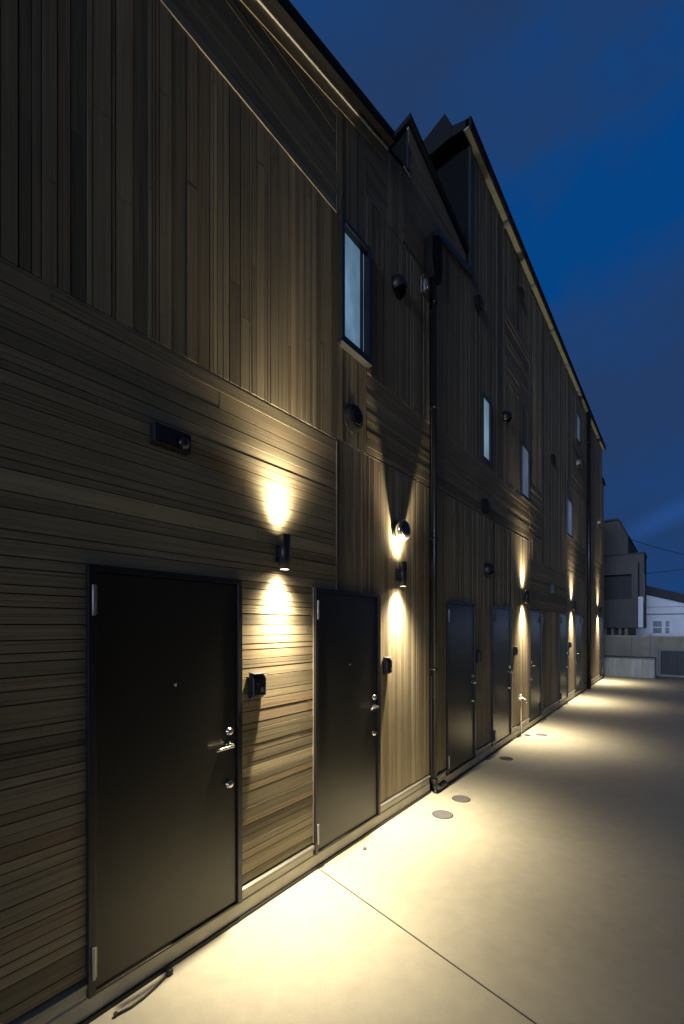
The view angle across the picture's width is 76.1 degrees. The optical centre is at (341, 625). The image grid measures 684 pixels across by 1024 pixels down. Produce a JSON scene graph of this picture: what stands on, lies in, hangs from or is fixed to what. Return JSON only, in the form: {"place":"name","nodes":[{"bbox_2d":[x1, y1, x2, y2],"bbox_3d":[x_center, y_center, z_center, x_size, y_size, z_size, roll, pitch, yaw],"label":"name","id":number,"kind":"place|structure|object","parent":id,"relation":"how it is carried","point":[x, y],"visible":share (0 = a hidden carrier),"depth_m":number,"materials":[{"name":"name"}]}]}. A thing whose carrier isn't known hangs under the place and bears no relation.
{"place":"outdoors","nodes":[
{"label":"outdoors","id":0,"kind":"place"},
{"bbox_2d":[89,675,683,1023],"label":"pavement","id":1,"kind":"structure","parent":0,"point":[537,879],"depth_m":2.96,"materials":[{"name":"concrete"}]},
{"bbox_2d":[113,967,172,1017],"bbox_3d":[-1.022,1.905,2.276,0.046,0.030,0.336,0,0,30],"label":"door stop cable","id":2,"kind":"object","parent":1,"relation":"on","point":[169,972],"depth_m":2.26,"materials":[{"name":"black rubber"}]},
{"bbox_2d":[432,810,452,818],"bbox_3d":[1.024,1.917,4.438,0.210,0.006,0.210,0,0,38],"label":"pavement lid","id":3,"kind":"object","parent":1,"relation":"on","point":[442,814],"visible":1,"depth_m":4.43,"materials":[{"name":"plastic"}]},
{"bbox_2d":[452,795,469,802],"bbox_3d":[1.321,1.917,4.840,0.198,0.006,0.198,0,0,38],"label":"pavement lid","id":4,"kind":"object","parent":1,"relation":"on","point":[461,798],"visible":1,"depth_m":4.84,"materials":[{"name":"grey metal"}]},
{"bbox_2d":[500,756,512,759],"bbox_3d":[2.375,1.917,6.313,0.184,0.006,0.184,0,0,38],"label":"pavement lid","id":5,"kind":"object","parent":1,"relation":"on","point":[505,758],"visible":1,"depth_m":6.30,"materials":[{"name":"grey metal"}]},
{"bbox_2d":[423,114,605,792],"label":"timber building","id":6,"kind":"structure","parent":1,"relation":"on","point":[502,351],"depth_m":6.82,"materials":[{"name":"brown wood"}]},
{"bbox_2d":[424,234,446,790],"bbox_3d":[1.085,-1.286,5.035,0.113,6.386,0.420,0,0,38],"label":"drainpipe","id":7,"kind":"object","parent":6,"relation":"attached to","point":[433,255],"visible":0.99,"depth_m":4.97,"materials":[{"name":"black metal"}]},
{"bbox_2d":[445,601,476,775],"bbox_3d":[1.537,0.750,5.599,0.126,2.100,0.915,0,0,38],"label":"door","id":8,"kind":"structure","parent":6,"relation":"in","point":[461,682],"depth_m":5.57,"materials":[{"name":"grey paint"}]},
{"bbox_2d":[474,295,483,313],"bbox_3d":[1.898,-4.450,6.025,0.071,0.222,0.222,0,0,38],"label":"wall vent","id":9,"kind":"object","parent":6,"relation":"attached to","point":[479,303],"depth_m":5.98,"materials":[{"name":"brown metal"}]},
{"bbox_2d":[477,650,481,662],"bbox_3d":[1.914,0.428,6.050,0.065,0.173,0.104,0,0,38],"label":"intercom","id":10,"kind":"object","parent":6,"relation":"attached to","point":[479,656],"visible":1,"depth_m":6.02,"materials":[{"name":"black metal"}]},
{"bbox_2d":[481,498,489,513],"bbox_3d":[2.057,-1.710,6.231,0.071,0.222,0.222,0,0,38],"label":"wall vent","id":11,"kind":"object","parent":6,"relation":"attached to","point":[485,506],"depth_m":6.17,"materials":[{"name":"brown metal"}]},
{"bbox_2d":[481,392,492,466],"bbox_3d":[2.082,-2.830,6.350,0.092,0.940,0.400,0,0,38],"label":"window","id":12,"kind":"structure","parent":6,"relation":"in","point":[486,405],"depth_m":6.34,"materials":[{"name":"blue glass"}]},
{"bbox_2d":[484,563,494,577],"bbox_3d":[2.148,-0.810,6.324,0.101,0.220,0.220,0,0,38],"label":"vent hood","id":13,"kind":"object","parent":6,"relation":"attached to","point":[489,568],"visible":1,"depth_m":6.27,"materials":[{"name":"black metal"}]},
{"bbox_2d":[490,606,512,746],"bbox_3d":[2.516,0.750,6.868,0.126,2.100,0.929,0,0,38],"label":"door","id":14,"kind":"structure","parent":6,"relation":"in","point":[501,617],"depth_m":6.87,"materials":[{"name":"grey paint"}]},
{"bbox_2d":[503,410,511,425],"bbox_3d":[2.661,-3.340,6.989,0.101,0.230,0.230,0,0,38],"label":"vent hood","id":15,"kind":"object","parent":6,"relation":"attached to","point":[507,417],"visible":1,"depth_m":6.94,"materials":[{"name":"black metal"}]},
{"bbox_2d":[514,646,517,655],"bbox_3d":[2.952,0.429,7.396,0.065,0.153,0.104,0,0,38],"label":"intercom","id":16,"kind":"object","parent":6,"relation":"attached to","point":[515,650],"visible":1,"depth_m":7.37,"materials":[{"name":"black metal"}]},
{"bbox_2d":[517,287,523,301],"bbox_3d":[3.131,-5.800,7.624,0.071,0.222,0.222,0,0,38],"label":"wall vent","id":17,"kind":"object","parent":6,"relation":"attached to","point":[520,291],"depth_m":7.57,"materials":[{"name":"brown metal"}]},
{"bbox_2d":[518,694,526,734],"bbox_3d":[3.158,1.550,7.604,0.128,0.700,0.180,0,0,38],"label":"hose tap","id":18,"kind":"object","parent":6,"relation":"attached to","point":[521,698],"visible":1,"depth_m":7.62,"materials":[{"name":"metal"}]},
{"bbox_2d":[522,590,528,603],"bbox_3d":[3.270,-0.517,7.770,0.112,0.245,0.081,0,0,38],"label":"wall lamp","id":19,"kind":"object","parent":6,"relation":"attached to","point":[525,596],"visible":1,"depth_m":7.74,"materials":[{"name":"black metal"}]},
{"bbox_2d":[520,441,530,503],"bbox_3d":[3.313,-2.764,7.945,0.092,0.972,0.586,0,0,38],"label":"window","id":20,"kind":"structure","parent":6,"relation":"in","point":[525,454],"depth_m":7.95,"materials":[{"name":"blue glass"}]},
{"bbox_2d":[529,610,543,721],"bbox_3d":[3.785,0.750,8.515,0.126,2.100,0.909,0,0,38],"label":"door","id":21,"kind":"structure","parent":6,"relation":"in","point":[536,619],"depth_m":8.50,"materials":[{"name":"grey paint"}]},
{"bbox_2d":[550,584,555,593],"bbox_3d":[4.621,-0.800,9.544,0.086,0.200,0.180,0,0,38],"label":"vent box","id":22,"kind":"object","parent":6,"relation":"attached to","point":[552,588],"visible":1,"depth_m":9.48,"materials":[{"name":"black metal"}]},
{"bbox_2d":[551,454,555,463],"bbox_3d":[4.658,-3.670,9.604,0.071,0.222,0.222,0,0,38],"label":"wall vent","id":23,"kind":"object","parent":6,"relation":"attached to","point":[553,458],"depth_m":9.55,"materials":[{"name":"brown metal"}]},
{"bbox_2d":[559,613,568,702],"bbox_3d":[5.358,0.750,10.555,0.126,2.100,0.939,0,0,38],"label":"door","id":24,"kind":"structure","parent":6,"relation":"in","point":[563,617],"depth_m":10.56,"materials":[{"name":"grey paint"}]},
{"bbox_2d":[566,497,572,539],"bbox_3d":[5.782,-2.729,11.149,0.092,0.962,0.736,0,0,38],"label":"window","id":25,"kind":"structure","parent":6,"relation":"in","point":[569,505],"depth_m":11.15,"materials":[{"name":"blue glass"}]},
{"bbox_2d":[571,601,575,610],"bbox_3d":[5.999,-0.517,11.310,0.112,0.245,0.081,0,0,38],"label":"wall lamp","id":26,"kind":"object","parent":6,"relation":"attached to","point":[574,605],"visible":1,"depth_m":11.28,"materials":[{"name":"black metal"}]},
{"bbox_2d":[574,615,582,692],"bbox_3d":[6.563,0.750,12.118,0.126,2.100,0.929,0,0,38],"label":"door","id":27,"kind":"structure","parent":6,"relation":"in","point":[578,618],"depth_m":12.14,"materials":[{"name":"grey paint"}]},
{"bbox_2d":[576,410,580,445],"bbox_3d":[6.540,-5.470,12.131,0.092,0.780,0.600,0,0,38],"label":"window","id":28,"kind":"structure","parent":6,"relation":"in","point":[578,420],"depth_m":12.16,"materials":[{"name":"blue glass"}]},
{"bbox_2d":[576,459,581,467],"bbox_3d":[6.499,-4.460,11.960,0.111,0.230,0.230,0,0,38],"label":"vent hood","id":29,"kind":"object","parent":6,"relation":"attached to","point":[578,462],"visible":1,"depth_m":11.91,"materials":[{"name":"grey metal"}]},
{"bbox_2d":[586,412,590,688],"bbox_3d":[7.420,-2.260,13.131,0.141,8.300,0.136,0,0,38],"label":"drainpipe","id":30,"kind":"object","parent":6,"relation":"attached to","point":[588,542],"visible":1,"depth_m":13.08,"materials":[{"name":"black metal"}]},
{"bbox_2d":[599,617,602,676],"bbox_3d":[9.268,0.750,15.659,0.084,2.100,0.680,0,0,38],"label":"door","id":31,"kind":"structure","parent":6,"relation":"in","point":[600,618],"depth_m":15.56,"materials":[{"name":"grey paint"}]},
{"bbox_2d":[602,477,605,676],"bbox_3d":[8.123,-1.750,17.454,4.100,7.340,0.635,0,0,38],"label":"annex","id":32,"kind":"object","parent":1,"relation":"on","point":[603,483],"visible":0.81,"depth_m":16.31,"materials":[{"name":"brown wood"}]},
{"bbox_2d":[603,655,655,677],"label":"planter wall","id":33,"kind":"structure","parent":1,"relation":"on","point":[633,666],"depth_m":16.40,"materials":[{"name":"concrete"}]},
{"bbox_2d":[659,649,683,676],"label":"yard gate","id":34,"kind":"structure","parent":1,"relation":"on","point":[667,662],"depth_m":16.22,"materials":[{"name":"black metal"}]},
{"bbox_2d":[289,0,683,593],"label":"sky","id":35,"kind":"structure","parent":0,"point":[576,107],"materials":[{"name":"blue"}]},
{"bbox_2d":[319,676,678,1023],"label":"pavement joint","id":36,"kind":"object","parent":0,"point":[436,952],"depth_m":2.58,"materials":[{"name":"concrete"}]},
{"bbox_2d":[0,0,468,1023],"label":"timber building","id":37,"kind":"structure","parent":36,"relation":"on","point":[220,220],"depth_m":2.58,"materials":[{"name":"brown wood"}]},
{"bbox_2d":[85,564,241,998],"bbox_3d":[-0.944,0.750,2.480,0.126,2.100,0.935,0,0,38],"label":"door","id":38,"kind":"structure","parent":37,"relation":"in","point":[163,658],"depth_m":2.40,"materials":[{"name":"grey paint"}]},
{"bbox_2d":[149,422,190,455],"bbox_3d":[-0.942,-1.042,2.431,0.082,0.115,0.230,0,0,38],"label":"sensor light","id":39,"kind":"object","parent":37,"relation":"attached to","point":[169,438],"visible":1,"depth_m":2.41,"materials":[{"name":"black metal"}]},
{"bbox_2d":[248,671,268,698],"bbox_3d":[-0.561,0.398,2.939,0.065,0.178,0.125,0,0,38],"label":"intercom","id":40,"kind":"object","parent":37,"relation":"attached to","point":[257,684],"visible":1,"depth_m":2.91,"materials":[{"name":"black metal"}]},
{"bbox_2d":[274,534,289,569],"bbox_3d":[-0.417,-0.517,3.087,0.112,0.245,0.081,0,0,38],"label":"wall lamp","id":41,"kind":"object","parent":37,"relation":"attached to","point":[282,553],"visible":1,"depth_m":3.04,"materials":[{"name":"black metal"}]},
{"bbox_2d":[312,587,380,855],"bbox_3d":[0.071,0.750,3.796,0.126,2.100,0.940,0,0,38],"label":"door","id":42,"kind":"structure","parent":37,"relation":"in","point":[347,629],"depth_m":3.75,"materials":[{"name":"grey paint"}]},
{"bbox_2d":[343,404,362,432],"bbox_3d":[0.113,-1.815,3.808,0.071,0.242,0.242,0,0,38],"label":"wall vent","id":43,"kind":"object","parent":37,"relation":"attached to","point":[353,416],"depth_m":3.76,"materials":[{"name":"brown metal"}]},
{"bbox_2d":[337,214,372,367],"bbox_3d":[0.094,-2.902,3.848,0.117,1.067,0.456,0,0,38],"label":"window","id":44,"kind":"structure","parent":37,"relation":"in","point":[354,255],"depth_m":3.87,"materials":[{"name":"glass"}]},
{"bbox_2d":[383,656,393,674],"bbox_3d":[0.453,0.388,4.253,0.065,0.173,0.104,0,0,38],"label":"intercom","id":45,"kind":"object","parent":37,"relation":"attached to","point":[387,664],"visible":1,"depth_m":4.23,"materials":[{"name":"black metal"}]},
{"bbox_2d":[391,274,407,300],"bbox_3d":[0.598,-3.440,4.413,0.101,0.230,0.230,0,0,38],"label":"vent hood","id":46,"kind":"object","parent":37,"relation":"attached to","point":[399,283],"visible":1,"depth_m":4.39,"materials":[{"name":"black metal"}]},
{"bbox_2d":[392,519,409,542],"bbox_3d":[0.610,-0.965,4.423,0.108,0.232,0.232,0,0,38],"label":"vent hood","id":47,"kind":"object","parent":37,"relation":"attached to","point":[400,530],"visible":1,"depth_m":4.37,"materials":[{"name":"silver metal"}]},
{"bbox_2d":[395,562,406,586],"bbox_3d":[0.603,-0.517,4.409,0.112,0.245,0.081,0,0,38],"label":"wall lamp","id":48,"kind":"object","parent":37,"relation":"attached to","point":[401,574],"visible":1,"depth_m":4.37,"materials":[{"name":"black metal"}]},
{"bbox_2d":[421,275,427,294],"bbox_3d":[0.921,-3.788,4.846,0.083,0.192,0.060,0,0,38],"label":"bulkhead light","id":49,"kind":"object","parent":37,"relation":"attached to","point":[424,288],"visible":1,"depth_m":4.84,"materials":[{"name":"grey metal"}]},
{"bbox_2d":[604,518,646,635],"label":"modern house","id":50,"kind":"structure","parent":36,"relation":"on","point":[624,587],"depth_m":20.66,"materials":[{"name":"black metal"}]},
{"bbox_2d":[604,575,631,599],"bbox_3d":[12.299,-1.805,21.675,3.559,1.148,0.450,0,0,38],"label":"window","id":51,"kind":"structure","parent":50,"relation":"in","point":[615,587],"depth_m":20.75,"materials":[{"name":"black glass"}]},
{"bbox_2d":[644,574,644,603],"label":"slit window","id":52,"kind":"structure","parent":50,"relation":"in","point":[644,574],"depth_m":20.58,"materials":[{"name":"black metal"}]},
{"bbox_2d":[628,538,683,554],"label":"overhead cable","id":53,"kind":"object","parent":50,"relation":"attached to","point":[656,547],"visible":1,"depth_m":21.52,"materials":[{"name":"black rubber"}]},
{"bbox_2d":[636,586,683,635],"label":"white house","id":54,"kind":"structure","parent":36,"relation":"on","point":[664,612],"depth_m":25.69,"materials":[{"name":"paint"}]},
{"bbox_2d":[653,621,661,633],"bbox_3d":[18.732,0.080,25.932,0.470,0.780,0.049,0,0,38],"label":"window","id":55,"kind":"structure","parent":54,"relation":"in","point":[657,625],"depth_m":25.93,"materials":[{"name":"white glass"}]},
{"bbox_2d":[665,620,669,633],"bbox_3d":[19.108,0.080,25.642,0.240,0.780,0.049,0,0,38],"label":"window","id":56,"kind":"structure","parent":54,"relation":"in","point":[667,622],"depth_m":25.64,"materials":[{"name":"white glass"}]},
{"bbox_2d":[604,634,683,677],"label":"boundary wall","id":57,"kind":"structure","parent":0,"point":[633,645],"depth_m":16.89,"materials":[{"name":"concrete"}]}
]}

